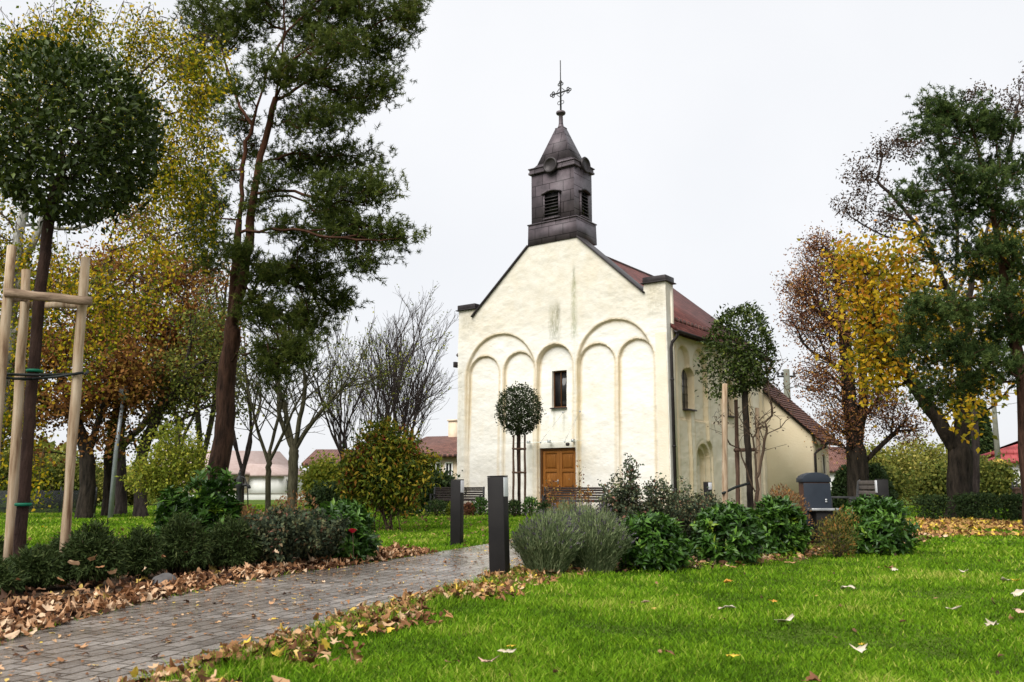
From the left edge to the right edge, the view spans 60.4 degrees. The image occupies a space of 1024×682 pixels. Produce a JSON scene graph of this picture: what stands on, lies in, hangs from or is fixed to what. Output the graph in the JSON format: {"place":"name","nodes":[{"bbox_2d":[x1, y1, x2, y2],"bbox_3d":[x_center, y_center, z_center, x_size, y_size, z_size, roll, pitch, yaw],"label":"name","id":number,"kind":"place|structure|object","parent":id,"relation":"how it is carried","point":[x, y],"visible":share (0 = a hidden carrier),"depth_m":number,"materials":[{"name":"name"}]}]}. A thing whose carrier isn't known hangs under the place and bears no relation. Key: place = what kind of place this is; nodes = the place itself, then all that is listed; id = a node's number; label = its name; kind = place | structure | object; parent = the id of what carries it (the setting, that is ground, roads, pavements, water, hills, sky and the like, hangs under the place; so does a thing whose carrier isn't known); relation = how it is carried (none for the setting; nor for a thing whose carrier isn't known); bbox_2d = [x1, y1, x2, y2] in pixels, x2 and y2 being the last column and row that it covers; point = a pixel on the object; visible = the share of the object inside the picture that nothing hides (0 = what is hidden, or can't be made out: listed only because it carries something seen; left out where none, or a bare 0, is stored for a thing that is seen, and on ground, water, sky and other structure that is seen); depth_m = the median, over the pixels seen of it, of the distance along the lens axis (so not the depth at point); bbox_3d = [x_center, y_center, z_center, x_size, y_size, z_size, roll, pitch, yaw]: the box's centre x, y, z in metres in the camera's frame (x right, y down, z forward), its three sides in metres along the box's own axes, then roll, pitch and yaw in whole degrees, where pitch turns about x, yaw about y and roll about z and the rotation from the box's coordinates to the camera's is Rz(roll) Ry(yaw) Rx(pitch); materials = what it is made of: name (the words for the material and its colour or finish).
{"place":"outdoors","nodes":[
{"label":"outdoors","id":0,"kind":"place"},
{"bbox_2d":[0,520,620,681],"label":"path","id":1,"kind":"structure","parent":0,"point":[72,668],"depth_m":6.31,"materials":[{"name":"grey stone"}]},
{"bbox_2d":[0,539,522,681],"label":"leaf litter","id":2,"kind":"object","parent":1,"relation":"on","point":[55,640],"visible":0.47,"depth_m":6.96,"materials":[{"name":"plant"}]},
{"bbox_2d":[541,487,604,510],"bbox_3d":[1.985,5.158,28.373,2.010,0.908,0.609,-2,-9,10],"label":"park bench","id":3,"kind":"object","parent":1,"relation":"on","point":[544,497],"visible":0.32,"depth_m":28.61,"materials":[{"name":"wood"}]},
{"bbox_2d":[301,449,355,465],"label":"cream house","id":4,"kind":"structure","parent":0,"point":[307,461],"depth_m":56.25,"materials":[{"name":"brown tile"}]},
{"bbox_2d":[409,419,456,478],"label":"cream house","id":5,"kind":"structure","parent":0,"point":[443,445],"depth_m":52.05,"materials":[{"name":"brown tile"}]},
{"bbox_2d":[0,0,1023,469],"label":"sky","id":6,"kind":"structure","parent":0,"point":[711,132],"materials":[{"name":"white"}]},
{"bbox_2d":[1,493,1023,681],"bbox_3d":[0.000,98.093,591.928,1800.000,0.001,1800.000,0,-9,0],"label":"ground","id":7,"kind":"structure","parent":0,"point":[262,502],"depth_m":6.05,"materials":[{"name":"plant"}]},
{"bbox_2d":[0,487,97,513],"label":"fence","id":8,"kind":"object","parent":7,"relation":"on","point":[57,501],"visible":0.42,"depth_m":29.51,"materials":[{"name":"metal"}]},
{"bbox_2d":[7,441,103,492],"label":"garden shrub","id":9,"kind":"object","parent":7,"relation":"on","point":[56,474],"visible":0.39,"depth_m":37.01,"materials":[{"name":"green plant"}]},
{"bbox_2d":[0,254,178,518],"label":"oak tree","id":10,"kind":"object","parent":7,"relation":"on","point":[86,441],"visible":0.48,"depth_m":25.76,"materials":[{"name":"brown plant"}]},
{"bbox_2d":[108,386,128,517],"bbox_3d":[-11.547,3.224,25.819,0.332,3.901,0.273,0,-9,0],"label":"street lamp","id":11,"kind":"object","parent":7,"relation":"on","point":[112,488],"visible":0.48,"depth_m":25.73,"materials":[{"name":"metal"}]},
{"bbox_2d":[0,0,248,527],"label":"birch tree","id":12,"kind":"object","parent":7,"relation":"on","point":[173,181],"visible":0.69,"depth_m":15.08,"materials":[{"name":"yellow plant"}]},
{"bbox_2d":[56,236,224,515],"bbox_3d":[-11.936,1.047,28.166,5.637,9.183,3.255,0,-9,0],"label":"oak tree","id":13,"kind":"object","parent":7,"relation":"on","point":[107,465],"visible":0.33,"depth_m":28.18,"materials":[{"name":"brown plant"}]},
{"bbox_2d":[67,204,247,513],"bbox_3d":[-12.370,0.304,30.263,6.782,11.403,3.363,0,-9,0],"label":"oak tree","id":14,"kind":"object","parent":7,"relation":"on","point":[121,504],"visible":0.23,"depth_m":30.30,"materials":[{"name":"brown plant"}]},
{"bbox_2d":[115,414,212,507],"bbox_3d":[-9.237,3.454,23.782,2.658,2.919,1.940,0,-9,0],"label":"shrub","id":15,"kind":"object","parent":7,"relation":"on","point":[161,474],"visible":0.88,"depth_m":23.51,"materials":[{"name":"green plant"}]},
{"bbox_2d":[97,269,270,517],"bbox_3d":[-10.161,1.580,26.995,5.323,7.752,3.342,4,-10,-20],"label":"field maple","id":16,"kind":"object","parent":7,"relation":"on","point":[176,383],"visible":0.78,"depth_m":26.93,"materials":[{"name":"green plant"}]},
{"bbox_2d":[0,554,368,640],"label":"bed","id":17,"kind":"object","parent":7,"relation":"on","point":[66,588],"visible":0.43,"depth_m":8.10,"materials":[{"name":"soil"}]},
{"bbox_2d":[0,555,27,594],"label":"yew shrub","id":18,"kind":"object","parent":17,"relation":"on","point":[9,575],"visible":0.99,"depth_m":7.55,"materials":[{"name":"green plant"}]},
{"bbox_2d":[3,542,73,589],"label":"yew shrub","id":19,"kind":"object","parent":17,"relation":"on","point":[41,566],"visible":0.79,"depth_m":7.96,"materials":[{"name":"green plant"}]},
{"bbox_2d":[0,245,92,585],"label":"tree support","id":20,"kind":"object","parent":17,"relation":"on","point":[24,295],"visible":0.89,"depth_m":8.70,"materials":[{"name":"brown wood"}]},
{"bbox_2d":[0,20,171,557],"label":"ball headed tree","id":21,"kind":"object","parent":17,"relation":"on","point":[50,209],"visible":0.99,"depth_m":8.78,"materials":[{"name":"green plant"}]},
{"bbox_2d":[58,515,130,586],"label":"yew shrub","id":22,"kind":"object","parent":17,"relation":"on","point":[108,550],"visible":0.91,"depth_m":8.18,"materials":[{"name":"green plant"}]},
{"bbox_2d":[119,523,170,578],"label":"yew shrub","id":23,"kind":"object","parent":17,"relation":"on","point":[143,548],"visible":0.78,"depth_m":8.86,"materials":[{"name":"green plant"}]},
{"bbox_2d":[149,484,195,539],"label":"laurel shrub","id":24,"kind":"object","parent":17,"relation":"on","point":[170,499],"visible":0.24,"depth_m":10.38,"materials":[{"name":"green plant"}]},
{"bbox_2d":[154,507,217,575],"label":"yew shrub","id":25,"kind":"object","parent":17,"relation":"on","point":[180,537],"visible":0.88,"depth_m":9.18,"materials":[{"name":"green plant"}]},
{"bbox_2d":[0,546,380,616],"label":"leaf litter","id":26,"kind":"object","parent":17,"relation":"on","point":[110,584],"visible":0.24,"depth_m":7.88,"materials":[{"name":"brown plant"}]},
{"bbox_2d":[169,462,246,570],"bbox_3d":[-3.509,2.028,10.188,0.945,1.288,0.848,0,-9,0],"label":"laurel shrub","id":27,"kind":"object","parent":17,"relation":"on","point":[212,505],"visible":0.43,"depth_m":10.10,"materials":[{"name":"green plant"}]},
{"bbox_2d":[0,542,437,643],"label":"leaf litter","id":28,"kind":"object","parent":17,"relation":"on","point":[17,613],"visible":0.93,"depth_m":7.33,"materials":[{"name":"brown plant"}]},
{"bbox_2d":[207,511,263,571],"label":"yew shrub","id":29,"kind":"object","parent":17,"relation":"on","point":[233,547],"visible":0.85,"depth_m":9.54,"materials":[{"name":"green plant"}]},
{"bbox_2d":[241,502,328,565],"bbox_3d":[-2.669,2.255,10.089,0.981,0.819,1.062,4,-10,-22],"label":"rose bush","id":30,"kind":"object","parent":17,"relation":"on","point":[282,532],"visible":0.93,"depth_m":9.91,"materials":[{"name":"green plant"}]},
{"bbox_2d":[265,490,317,515],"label":"shrub","id":31,"kind":"object","parent":17,"relation":"on","point":[288,502],"visible":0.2,"depth_m":12.28,"materials":[{"name":"green plant"}]},
{"bbox_2d":[294,502,351,565],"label":"rose bush","id":32,"kind":"object","parent":17,"relation":"on","point":[333,530],"visible":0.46,"depth_m":10.50,"materials":[{"name":"green plant"}]},
{"bbox_2d":[311,497,382,562],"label":"laurel shrub","id":33,"kind":"object","parent":17,"relation":"on","point":[364,540],"visible":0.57,"depth_m":10.87,"materials":[{"name":"green plant"}]},
{"bbox_2d":[156,232,250,488],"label":"bare tree","id":34,"kind":"object","parent":7,"relation":"on","point":[210,422],"visible":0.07,"depth_m":30.95,"materials":[{"name":"brown plant"}]},
{"bbox_2d":[166,450,287,492],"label":"park building","id":35,"kind":"structure","parent":7,"relation":"on","point":[256,457],"depth_m":66.27,"materials":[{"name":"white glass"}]},
{"bbox_2d":[197,270,295,503],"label":"bare tree","id":36,"kind":"object","parent":7,"relation":"on","point":[242,467],"visible":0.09,"depth_m":33.66,"materials":[{"name":"grey plant"}]},
{"bbox_2d":[209,332,334,512],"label":"bare tree","id":37,"kind":"object","parent":7,"relation":"on","point":[269,456],"visible":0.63,"depth_m":20.83,"materials":[{"name":"brown plant"}]},
{"bbox_2d":[245,464,305,492],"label":"white house","id":38,"kind":"structure","parent":7,"relation":"on","point":[279,478],"depth_m":62.96,"materials":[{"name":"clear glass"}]},
{"bbox_2d":[160,0,432,497],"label":"pine tree","id":39,"kind":"object","parent":7,"relation":"on","point":[323,237],"visible":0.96,"depth_m":18.49,"materials":[{"name":"green plant"}]},
{"bbox_2d":[211,280,409,512],"bbox_3d":[-5.657,1.683,24.918,5.608,6.874,3.149,0,-9,0],"label":"bare tree","id":40,"kind":"object","parent":7,"relation":"on","point":[294,443],"visible":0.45,"depth_m":24.76,"materials":[{"name":"brown plant"}]},
{"bbox_2d":[297,448,342,508],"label":"garden shrub","id":41,"kind":"object","parent":7,"relation":"on","point":[319,470],"visible":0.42,"depth_m":33.15,"materials":[{"name":"green plant"}]},
{"bbox_2d":[109,563,542,681],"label":"grass","id":42,"kind":"structure","parent":7,"relation":"on","point":[441,599],"depth_m":5.09,"materials":[{"name":"green plant"}]},
{"bbox_2d":[298,479,360,513],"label":"garden shrub","id":43,"kind":"object","parent":7,"relation":"on","point":[323,493],"visible":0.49,"depth_m":21.41,"materials":[{"name":"green plant"}]},
{"bbox_2d":[98,566,583,681],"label":"leaf litter","id":44,"kind":"object","parent":7,"relation":"on","point":[405,598],"visible":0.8,"depth_m":5.47,"materials":[{"name":"brown plant"}]},
{"bbox_2d":[280,293,459,458],"bbox_3d":[-4.622,2.084,27.022,6.078,6.805,7.424,0,-9,0],"label":"bare tree","id":45,"kind":"object","parent":7,"relation":"on","point":[339,432],"visible":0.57,"depth_m":26.64,"materials":[{"name":"grey plant"}]},
{"bbox_2d":[324,281,451,510],"bbox_3d":[-4.573,2.082,33.087,4.885,8.730,5.673,0,-9,0],"label":"bare tree","id":46,"kind":"object","parent":7,"relation":"on","point":[421,319],"visible":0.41,"depth_m":33.36,"materials":[{"name":"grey plant"}]},
{"bbox_2d":[328,413,448,530],"bbox_3d":[-2.620,2.799,18.765,2.622,2.591,1.730,0,-9,0],"label":"mottled shrub","id":47,"kind":"object","parent":7,"relation":"on","point":[389,472],"visible":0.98,"depth_m":18.56,"materials":[{"name":"green plant"}]},
{"bbox_2d":[346,296,459,514],"bbox_3d":[-3.767,2.305,29.518,3.770,7.177,4.794,-7,-11,35],"label":"bare tree","id":48,"kind":"object","parent":7,"relation":"on","point":[417,407],"visible":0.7,"depth_m":29.34,"materials":[{"name":"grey plant"}]},
{"bbox_2d":[421,498,449,515],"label":"shrub","id":49,"kind":"object","parent":7,"relation":"on","point":[434,504],"visible":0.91,"depth_m":27.39,"materials":[{"name":"green plant"}]},
{"bbox_2d":[410,462,466,510],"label":"garden shrub","id":50,"kind":"object","parent":7,"relation":"on","point":[445,481],"visible":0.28,"depth_m":32.05,"materials":[{"name":"green plant"}]},
{"bbox_2d":[450,479,463,544],"bbox_3d":[-0.898,2.817,14.391,0.230,1.100,0.230,-3,-10,17],"label":"bollard light","id":51,"kind":"object","parent":7,"relation":"on","point":[457,515],"visible":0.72,"depth_m":14.33,"materials":[{"name":"paint"}]},
{"bbox_2d":[429,487,484,512],"bbox_3d":[-1.921,5.563,30.840,1.860,0.908,0.609,-2,-10,12],"label":"park bench","id":52,"kind":"object","parent":7,"relation":"on","point":[471,497],"visible":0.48,"depth_m":31.03,"materials":[{"name":"wood"}]},
{"bbox_2d":[487,475,509,574],"bbox_3d":[-0.136,1.943,9.059,0.230,1.100,0.230,-4,-10,16],"label":"bollard light","id":53,"kind":"object","parent":7,"relation":"on","point":[498,530],"visible":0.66,"depth_m":9.00,"materials":[{"name":"paint"}]},
{"bbox_2d":[0,504,1023,555],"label":"grass","id":54,"kind":"structure","parent":7,"relation":"on","point":[956,547],"depth_m":17.79,"materials":[{"name":"green plant"}]},
{"bbox_2d":[494,381,543,513],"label":"ball headed tree","id":55,"kind":"object","parent":7,"relation":"on","point":[516,415],"visible":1,"depth_m":28.21,"materials":[{"name":"green plant"}]},
{"bbox_2d":[512,425,526,514],"bbox_3d":[0.229,4.125,28.225,0.467,2.903,0.443,0,-9,0],"label":"tree support","id":56,"kind":"object","parent":7,"relation":"on","point":[520,472],"visible":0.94,"depth_m":28.10,"materials":[{"name":"brown wood"}]},
{"bbox_2d":[38,518,1012,681],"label":"leaf litter","id":57,"kind":"object","parent":7,"relation":"on","point":[853,629],"visible":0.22,"depth_m":6.16,"materials":[{"name":"brown plant"}]},
{"bbox_2d":[521,496,539,515],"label":"shrub","id":58,"kind":"object","parent":7,"relation":"on","point":[529,502],"visible":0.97,"depth_m":27.05,"materials":[{"name":"green plant"}]},
{"bbox_2d":[453,60,842,514],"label":"church","id":59,"kind":"structure","parent":7,"relation":"on","point":[583,335],"depth_m":32.06,"materials":[{"name":"paint"}]},
{"bbox_2d":[543,450,559,510],"bbox_3d":[1.404,4.999,31.562,0.707,2.135,0.146,-7,-11,35],"label":"door","id":60,"kind":"structure","parent":59,"relation":"in","point":[551,458],"depth_m":31.64,"materials":[{"name":"brown wood"}]},
{"bbox_2d":[550,370,566,408],"bbox_3d":[1.724,1.762,31.890,0.690,1.390,0.300,-7,-11,35],"label":"window","id":61,"kind":"structure","parent":59,"relation":"in","point":[560,377],"depth_m":32.00,"materials":[{"name":"brown glass"}]},
{"bbox_2d":[560,450,575,510],"bbox_3d":[2.008,4.936,31.178,0.707,2.135,0.065,-7,-11,35],"label":"door","id":62,"kind":"structure","parent":59,"relation":"in","point":[567,457],"depth_m":31.23,"materials":[{"name":"brown wood"}]},
{"bbox_2d":[570,520,930,574],"bbox_3d":[5.151,3.721,16.834,8.535,0.001,16.629,-1,-9,7],"label":"bed","id":63,"kind":"object","parent":7,"relation":"on","point":[617,571],"depth_m":10.66,"materials":[{"name":"soil"}]},
{"bbox_2d":[509,506,585,576],"bbox_3d":[0.361,2.128,9.383,0.878,0.738,0.730,0,-9,0],"label":"lavender","id":64,"kind":"object","parent":63,"relation":"on","point":[551,542],"visible":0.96,"depth_m":9.22,"materials":[{"name":"green plant"}]},
{"bbox_2d":[535,494,599,521],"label":"lavender","id":65,"kind":"object","parent":63,"relation":"on","point":[567,508],"visible":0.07,"depth_m":10.65,"materials":[{"name":"green plant"}]},
{"bbox_2d":[560,502,637,573],"bbox_3d":[0.914,2.152,9.678,0.947,0.786,0.770,0,-9,0],"label":"lavender","id":66,"kind":"object","parent":63,"relation":"on","point":[605,542],"visible":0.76,"depth_m":9.50,"materials":[{"name":"green plant"}]},
{"bbox_2d":[595,453,645,524],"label":"rose bush","id":67,"kind":"object","parent":63,"relation":"on","point":[623,504],"visible":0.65,"depth_m":12.28,"materials":[{"name":"green plant"}]},
{"bbox_2d":[617,509,694,572],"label":"laurel shrub","id":68,"kind":"object","parent":63,"relation":"on","point":[660,541],"visible":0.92,"depth_m":9.72,"materials":[{"name":"green plant"}]},
{"bbox_2d":[634,472,684,521],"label":"rose bush","id":69,"kind":"object","parent":63,"relation":"on","point":[670,507],"visible":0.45,"depth_m":12.55,"materials":[{"name":"green plant"}]},
{"bbox_2d":[675,476,710,540],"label":"rose bush","id":70,"kind":"object","parent":63,"relation":"on","point":[693,507],"visible":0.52,"depth_m":12.79,"materials":[{"name":"green plant"}]},
{"bbox_2d":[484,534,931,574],"bbox_3d":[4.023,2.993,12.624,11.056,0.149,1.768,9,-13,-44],"label":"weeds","id":71,"kind":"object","parent":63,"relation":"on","point":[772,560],"visible":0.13,"depth_m":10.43,"materials":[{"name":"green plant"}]},
{"bbox_2d":[688,501,767,566],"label":"laurel shrub","id":72,"kind":"object","parent":63,"relation":"on","point":[742,537],"visible":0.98,"depth_m":10.53,"materials":[{"name":"green plant"}]},
{"bbox_2d":[515,532,949,576],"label":"leaf litter","id":73,"kind":"object","parent":63,"relation":"on","point":[800,556],"visible":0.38,"depth_m":10.99,"materials":[{"name":"brown plant"}]},
{"bbox_2d":[693,301,780,508],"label":"ball headed tree","id":74,"kind":"object","parent":63,"relation":"on","point":[736,366],"visible":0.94,"depth_m":16.48,"materials":[{"name":"green plant"}]},
{"bbox_2d":[721,383,761,504],"bbox_3d":[4.299,2.241,16.380,0.608,2.792,1.570,-4,-10,24],"label":"tree support","id":75,"kind":"object","parent":63,"relation":"on","point":[725,490],"visible":0.64,"depth_m":16.03,"materials":[{"name":"brown wood"}]},
{"bbox_2d":[707,342,798,510],"bbox_3d":[4.470,1.844,16.124,1.511,3.678,1.279,7,-12,-36],"label":"bare shrub","id":76,"kind":"object","parent":63,"relation":"on","point":[757,490],"visible":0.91,"depth_m":16.10,"materials":[{"name":"brown plant"}]},
{"bbox_2d":[751,492,812,557],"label":"laurel shrub","id":77,"kind":"object","parent":63,"relation":"on","point":[787,528],"visible":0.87,"depth_m":11.75,"materials":[{"name":"green plant"}]},
{"bbox_2d":[770,483,813,525],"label":"shrub","id":78,"kind":"object","parent":63,"relation":"on","point":[777,493],"visible":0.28,"depth_m":13.72,"materials":[{"name":"brown plant"}]},
{"bbox_2d":[796,472,838,544],"bbox_3d":[4.956,2.706,14.208,0.510,1.160,0.660,0,-9,3],"label":"litter bin","id":79,"kind":"object","parent":63,"relation":"on","point":[815,489],"visible":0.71,"depth_m":14.19,"materials":[{"name":"grey metal"}]},
{"bbox_2d":[803,483,831,538],"bbox_3d":[4.929,2.737,14.163,0.430,0.885,0.018,0,-9,3],"label":"door","id":80,"kind":"structure","parent":79,"relation":"in","point":[815,494],"depth_m":14.19,"materials":[{"name":"paint"}]},
{"bbox_2d":[809,505,860,557],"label":"spirea shrub","id":81,"kind":"object","parent":7,"relation":"on","point":[834,529],"visible":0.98,"depth_m":11.59,"materials":[{"name":"brown plant"}]},
{"bbox_2d":[770,221,934,502],"bbox_3d":[11.282,0.835,29.304,5.408,9.949,2.989,0,-9,0],"label":"plum tree","id":82,"kind":"object","parent":7,"relation":"on","point":[853,415],"visible":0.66,"depth_m":29.04,"materials":[{"name":"brown plant"}]},
{"bbox_2d":[831,480,875,514],"bbox_3d":[5.894,2.902,15.073,0.609,1.054,1.760,-1,-9,9],"label":"park bench","id":83,"kind":"object","parent":7,"relation":"on","point":[870,484],"visible":0.2,"depth_m":15.56,"materials":[{"name":"wood"}]},
{"bbox_2d":[831,462,898,508],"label":"garden hedge","id":84,"kind":"object","parent":7,"relation":"on","point":[839,482],"visible":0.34,"depth_m":32.30,"materials":[{"name":"green plant"}]},
{"bbox_2d":[835,493,922,555],"bbox_3d":[5.119,2.599,12.360,1.210,0.928,1.065,0,-9,0],"label":"laurel shrub","id":85,"kind":"object","parent":7,"relation":"on","point":[879,515],"visible":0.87,"depth_m":12.09,"materials":[{"name":"green plant"}]},
{"bbox_2d":[837,437,931,504],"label":"garden shrub","id":86,"kind":"object","parent":7,"relation":"on","point":[910,461],"visible":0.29,"depth_m":40.94,"materials":[{"name":"green plant"}]},
{"bbox_2d":[869,454,914,500],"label":"garden shrub","id":87,"kind":"object","parent":7,"relation":"on","point":[899,487],"visible":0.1,"depth_m":34.99,"materials":[{"name":"green plant"}]},
{"bbox_2d":[797,216,1023,517],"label":"walnut tree","id":88,"kind":"object","parent":7,"relation":"on","point":[955,439],"visible":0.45,"depth_m":25.12,"materials":[{"name":"yellow plant"}]},
{"bbox_2d":[891,432,947,504],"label":"garden shrub","id":89,"kind":"object","parent":7,"relation":"on","point":[935,451],"visible":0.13,"depth_m":42.94,"materials":[{"name":"green plant"}]},
{"bbox_2d":[826,61,1023,508],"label":"ash tree","id":90,"kind":"object","parent":7,"relation":"on","point":[975,443],"visible":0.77,"depth_m":32.30,"materials":[{"name":"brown plant"}]},
{"bbox_2d":[840,516,1023,536],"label":"leaf litter","id":91,"kind":"object","parent":7,"relation":"on","point":[950,524],"visible":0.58,"depth_m":19.28,"materials":[{"name":"yellow plant"}]},
{"bbox_2d":[910,490,954,519],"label":"box hedge","id":92,"kind":"object","parent":7,"relation":"on","point":[927,499],"visible":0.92,"depth_m":23.64,"materials":[{"name":"green plant"}]},
{"bbox_2d":[904,455,984,507],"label":"garden shrub","id":93,"kind":"object","parent":7,"relation":"on","point":[933,479],"visible":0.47,"depth_m":35.28,"materials":[{"name":"green plant"}]},
{"bbox_2d":[878,82,1023,525],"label":"pine tree","id":94,"kind":"object","parent":7,"relation":"on","point":[982,119],"visible":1,"depth_m":20.15,"materials":[{"name":"green plant"}]},
{"bbox_2d":[952,491,982,518],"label":"box hedge","id":95,"kind":"object","parent":7,"relation":"on","point":[965,498],"visible":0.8,"depth_m":23.78,"materials":[{"name":"green plant"}]},
{"bbox_2d":[970,398,993,460],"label":"fir tree","id":96,"kind":"object","parent":7,"relation":"on","point":[986,441],"visible":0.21,"depth_m":54.21,"materials":[{"name":"green plant"}]},
{"bbox_2d":[969,491,1003,519],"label":"box hedge","id":97,"kind":"object","parent":7,"relation":"on","point":[987,499],"visible":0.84,"depth_m":23.61,"materials":[{"name":"green plant"}]},
{"bbox_2d":[990,392,1000,503],"bbox_3d":[21.879,4.649,39.771,0.276,5.608,0.265,9,-13,-44],"label":"utility pole","id":98,"kind":"object","parent":7,"relation":"on","point":[996,433],"visible":0.31,"depth_m":39.79,"materials":[{"name":"concrete"}]},
{"bbox_2d":[980,450,1020,506],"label":"garden shrub","id":99,"kind":"object","parent":7,"relation":"on","point":[999,478],"visible":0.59,"depth_m":36.98,"materials":[{"name":"green plant"}]},
{"bbox_2d":[997,491,1022,520],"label":"box hedge","id":100,"kind":"object","parent":7,"relation":"on","point":[1011,499],"visible":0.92,"depth_m":23.75,"materials":[{"name":"green plant"}]},
{"bbox_2d":[828,447,846,486],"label":"brown house","id":101,"kind":"structure","parent":0,"point":[833,468],"depth_m":75.16,"materials":[{"name":"tile"}]},
{"bbox_2d":[980,441,1020,485],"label":"white house","id":102,"kind":"structure","parent":0,"point":[1011,449],"depth_m":43.24,"materials":[{"name":"red tile"}]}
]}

